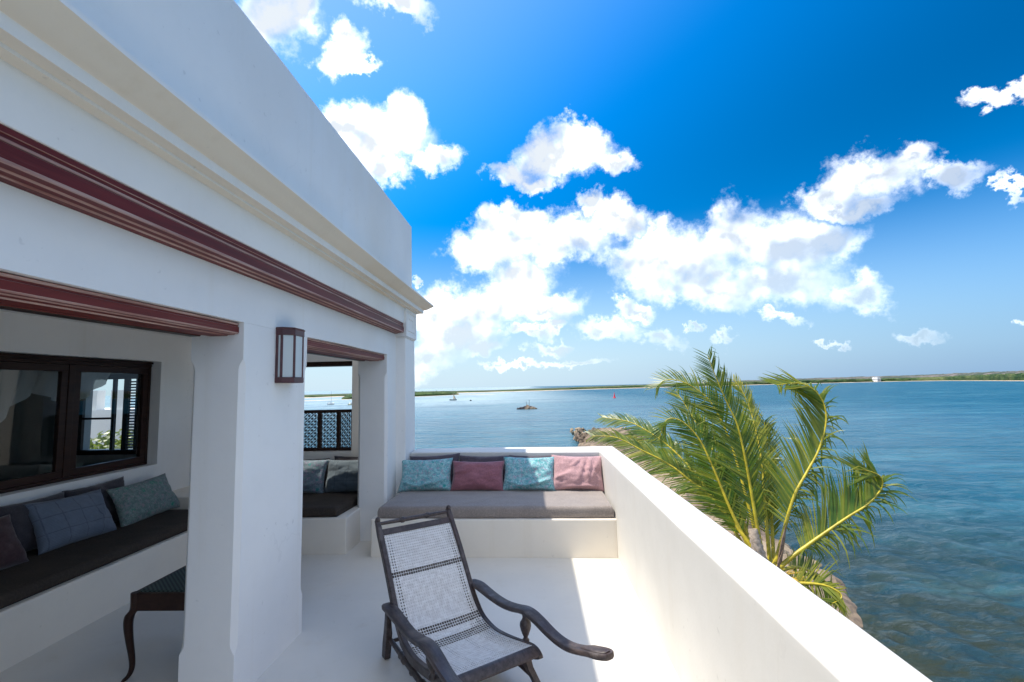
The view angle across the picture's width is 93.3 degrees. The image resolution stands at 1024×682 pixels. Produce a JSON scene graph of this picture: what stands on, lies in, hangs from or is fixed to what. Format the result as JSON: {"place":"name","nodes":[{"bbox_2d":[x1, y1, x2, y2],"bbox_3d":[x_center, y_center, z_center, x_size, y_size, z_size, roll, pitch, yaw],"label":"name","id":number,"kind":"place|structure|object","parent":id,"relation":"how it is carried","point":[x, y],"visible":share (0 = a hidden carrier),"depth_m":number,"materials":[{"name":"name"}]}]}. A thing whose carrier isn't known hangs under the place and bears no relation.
{"place":"outdoors","nodes":[
{"label":"outdoors","id":0,"kind":"place"},
{"bbox_2d":[90,429,133,448],"bbox_3d":[-7.901,2.527,9.921,2.371,1.573,2.334,-1,-5,2],"label":"shrub","id":1,"kind":"object","parent":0,"point":[99,439],"visible":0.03,"depth_m":9.66,"materials":[{"name":"green plant"}]},
{"bbox_2d":[0,541,680,681],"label":"terrace floor","id":2,"kind":"structure","parent":0,"point":[582,601],"depth_m":3.20,"materials":[{"name":"paint"}]},
{"bbox_2d":[0,531,186,672],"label":"masonry bench","id":3,"kind":"object","parent":2,"relation":"on","point":[34,624],"visible":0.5,"depth_m":3.32,"materials":[{"name":"paint"}]},
{"bbox_2d":[0,509,187,608],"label":"seat pad","id":4,"kind":"object","parent":3,"relation":"on","point":[36,573],"visible":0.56,"depth_m":3.59,"materials":[{"name":"grey fabric"}]},
{"bbox_2d":[0,514,28,569],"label":"cushion","id":5,"kind":"object","parent":4,"relation":"on","point":[12,551],"visible":1,"depth_m":3.36,"materials":[{"name":"fabric"}]},
{"bbox_2d":[0,491,64,551],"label":"cushion","id":6,"kind":"object","parent":4,"relation":"on","point":[22,523],"visible":0.38,"depth_m":3.59,"materials":[{"name":"grey fabric"}]},
{"bbox_2d":[22,489,116,554],"bbox_3d":[-3.555,1.440,3.933,0.177,0.410,0.686,-27,-8,-1],"label":"cushion","id":7,"kind":"object","parent":4,"relation":"on","point":[58,523],"visible":1,"depth_m":3.83,"materials":[{"name":"blue fabric"}]},
{"bbox_2d":[62,476,124,521],"bbox_3d":[-3.690,1.468,4.322,0.142,0.400,0.620,-13,-5,1],"label":"cushion","id":8,"kind":"object","parent":4,"relation":"on","point":[111,484],"visible":0.23,"depth_m":4.36,"materials":[{"name":"grey fabric"}]},
{"bbox_2d":[106,473,179,526],"bbox_3d":[-3.531,1.522,4.670,0.165,0.385,0.756,-26,-4,0],"label":"cushion","id":9,"kind":"object","parent":4,"relation":"on","point":[139,501],"visible":1,"depth_m":4.56,"materials":[{"name":"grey fabric"}]},
{"bbox_2d":[121,565,185,681],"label":"table","id":10,"kind":"object","parent":2,"relation":"on","point":[166,593],"visible":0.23,"depth_m":2.75,"materials":[{"name":"brown wood"}]},
{"bbox_2d":[170,486,188,509],"bbox_3d":[-3.329,1.927,5.415,0.887,0.544,0.842,-1,-5,2],"label":"masonry ledge","id":11,"kind":"object","parent":2,"relation":"on","point":[182,494],"visible":0.04,"depth_m":5.03,"materials":[{"name":"paint"}]},
{"bbox_2d":[301,505,359,554],"bbox_3d":[-2.247,1.984,5.276,1.279,0.360,1.030,-1,-5,2],"label":"masonry bench","id":12,"kind":"object","parent":2,"relation":"on","point":[339,534],"visible":0.27,"depth_m":4.76,"materials":[{"name":"paint"}]},
{"bbox_2d":[302,492,357,516],"bbox_3d":[-2.256,1.755,5.298,1.185,0.101,0.977,-1,-5,2],"label":"seat pad","id":13,"kind":"object","parent":12,"relation":"on","point":[332,504],"visible":0.34,"depth_m":5.03,"materials":[{"name":"black fabric"}]},
{"bbox_2d":[303,459,328,492],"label":"cushion","id":14,"kind":"object","parent":13,"relation":"on","point":[313,475],"visible":0.48,"depth_m":5.52,"materials":[{"name":"teal fabric"}]},
{"bbox_2d":[314,458,329,486],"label":"cushion","id":15,"kind":"object","parent":13,"relation":"on","point":[325,477],"visible":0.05,"depth_m":5.71,"materials":[{"name":"grey fabric"}]},
{"bbox_2d":[324,460,357,492],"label":"cushion","id":16,"kind":"object","parent":13,"relation":"on","point":[342,475],"visible":0.66,"depth_m":5.50,"materials":[{"name":"fabric"}]},
{"bbox_2d":[334,456,357,459],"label":"cushion","id":17,"kind":"object","parent":13,"relation":"on","point":[344,458],"visible":0.06,"depth_m":5.73,"materials":[{"name":"grey fabric"}]},
{"bbox_2d":[375,505,613,681],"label":"reclining chair","id":18,"kind":"object","parent":2,"relation":"on","point":[447,630],"visible":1,"depth_m":2.85,"materials":[{"name":"brown wood"}]},
{"bbox_2d":[371,515,617,557],"bbox_3d":[-0.170,1.919,5.095,2.352,0.365,1.159,-1,-5,2],"label":"masonry bench","id":19,"kind":"object","parent":2,"relation":"on","point":[538,537],"visible":0.47,"depth_m":4.54,"materials":[{"name":"paint"}]},
{"bbox_2d":[377,490,613,517],"bbox_3d":[-0.131,1.675,5.089,2.268,0.121,1.000,-2,-5,5],"label":"seat pad","id":20,"kind":"object","parent":19,"relation":"on","point":[533,504],"visible":0.74,"depth_m":4.70,"materials":[{"name":"grey fabric"}]},
{"bbox_2d":[397,458,452,492],"bbox_3d":[-0.972,1.499,5.430,0.630,0.375,0.203,-3,-29,4],"label":"cushion","id":21,"kind":"object","parent":20,"relation":"on","point":[421,475],"visible":0.99,"depth_m":5.38,"materials":[{"name":"teal fabric"}]},
{"bbox_2d":[410,453,459,484],"bbox_3d":[-0.892,1.497,5.577,0.600,0.370,0.117,-4,-20,3],"label":"cushion","id":22,"kind":"object","parent":20,"relation":"on","point":[455,457],"visible":0.2,"depth_m":5.60,"materials":[{"name":"grey fabric"}]},
{"bbox_2d":[450,461,504,490],"bbox_3d":[-0.382,1.501,5.379,0.624,0.340,0.190,-1,-25,4],"label":"cushion","id":23,"kind":"object","parent":20,"relation":"on","point":[470,476],"visible":1,"depth_m":5.32,"materials":[{"name":"fabric"}]},
{"bbox_2d":[459,455,509,481],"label":"cushion","id":24,"kind":"object","parent":20,"relation":"on","point":[462,458],"visible":0.19,"depth_m":5.55,"materials":[{"name":"grey fabric"}]},
{"bbox_2d":[503,456,555,490],"bbox_3d":[0.188,1.460,5.336,0.614,0.385,0.203,-1,-27,5],"label":"cushion","id":25,"kind":"object","parent":20,"relation":"on","point":[529,473],"visible":0.99,"depth_m":5.29,"materials":[{"name":"teal fabric"}]},
{"bbox_2d":[510,455,560,457],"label":"cushion","id":26,"kind":"object","parent":20,"relation":"on","point":[530,456],"visible":0.03,"depth_m":5.53,"materials":[{"name":"grey fabric"}]},
{"bbox_2d":[551,455,603,491],"bbox_3d":[0.720,1.445,5.311,0.598,0.400,0.204,0,-29,5],"label":"cushion","id":27,"kind":"object","parent":20,"relation":"on","point":[576,473],"visible":0.98,"depth_m":5.25,"materials":[{"name":"pink fabric"}]},
{"bbox_2d":[410,446,931,681],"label":"terrace wall","id":28,"kind":"structure","parent":2,"relation":"on","point":[718,602],"depth_m":2.14,"materials":[{"name":"paint"}]},
{"bbox_2d":[93,0,1023,395],"label":"sky","id":29,"kind":"structure","parent":0,"point":[589,192],"materials":[{"name":"blue"}]},
{"bbox_2d":[105,380,1023,681],"bbox_3d":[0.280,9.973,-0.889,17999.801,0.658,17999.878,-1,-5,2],"label":"sea","id":30,"kind":"structure","parent":0,"point":[933,580],"depth_m":49.92,"materials":[{"name":"liquid"}]},
{"bbox_2d":[517,401,536,409],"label":"boat","id":31,"kind":"object","parent":30,"relation":"in","point":[527,407],"visible":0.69,"depth_m":209.30,"materials":[{"name":"metal"}]},
{"bbox_2d":[304,380,1023,397],"bbox_3d":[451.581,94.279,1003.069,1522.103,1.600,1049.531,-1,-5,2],"label":"beach","id":32,"kind":"structure","parent":0,"point":[723,385],"depth_m":1078.67,"materials":[{"name":"beige sand"}]},
{"bbox_2d":[304,373,1023,396],"bbox_3d":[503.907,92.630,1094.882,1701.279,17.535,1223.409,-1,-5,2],"label":"mangrove woods","id":33,"kind":"object","parent":32,"relation":"on","point":[1013,376],"visible":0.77,"depth_m":1158.91,"materials":[{"name":"green plant"}]},
{"bbox_2d":[872,377,880,381],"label":"villa","id":34,"kind":"object","parent":32,"relation":"on","point":[876,379],"visible":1,"depth_m":1464.76,"materials":[{"name":"white paint"}]},
{"bbox_2d":[311,370,1023,394],"bbox_3d":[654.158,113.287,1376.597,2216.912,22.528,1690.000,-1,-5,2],"label":"scrub hills","id":35,"kind":"structure","parent":0,"point":[951,374],"depth_m":1516.56,"materials":[{"name":"green plant"}]},
{"bbox_2d":[578,428,862,627],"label":"rocky shore","id":36,"kind":"structure","parent":0,"point":[856,619],"depth_m":30.81,"materials":[{"name":"beige stone"}]},
{"bbox_2d":[90,390,134,448],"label":"neighbour house","id":37,"kind":"structure","parent":36,"relation":"on","point":[99,409],"depth_m":14.94,"materials":[{"name":"white paint"}]},
{"bbox_2d":[0,0,433,681],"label":"house","id":38,"kind":"structure","parent":36,"relation":"on","point":[196,206],"depth_m":2.62,"materials":[{"name":"paint"}]},
{"bbox_2d":[0,352,153,493],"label":"window","id":39,"kind":"structure","parent":38,"relation":"in","point":[69,369],"depth_m":4.31,"materials":[{"name":"brown wood"}]},
{"bbox_2d":[76,374,139,454],"bbox_3d":[-5.008,0.910,6.015,0.758,0.990,0.038,-1,-5,2],"label":"window","id":40,"kind":"structure","parent":38,"relation":"in","point":[127,378],"depth_m":5.99,"materials":[{"name":"brown wood"}]},
{"bbox_2d":[275,327,304,382],"bbox_3d":[-1.401,0.094,3.080,0.105,0.346,0.226,-1,-5,2],"label":"wall lantern","id":41,"kind":"object","parent":38,"relation":"attached to","point":[289,360],"depth_m":3.00,"materials":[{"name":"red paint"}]},
{"bbox_2d":[570,427,652,442],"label":"shore rocks","id":42,"kind":"object","parent":36,"relation":"on","point":[579,434],"visible":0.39,"depth_m":87.60,"materials":[{"name":"beige stone"}]},
{"bbox_2d":[585,347,916,618],"bbox_3d":[3.267,4.998,7.056,4.612,9.854,1.715,-4,-6,30],"label":"coconut palm","id":43,"kind":"object","parent":36,"relation":"on","point":[726,494],"visible":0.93,"depth_m":6.86,"materials":[{"name":"palm leaves"},{"name":"bark"}]},
{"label":"island","id":44,"kind":"structure","parent":0,"visible":0},
{"bbox_2d":[342,391,458,398],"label":"island woods","id":45,"kind":"object","parent":44,"relation":"on","point":[422,393],"visible":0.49,"depth_m":619.95,"materials":[{"name":"green plant"}]}
]}

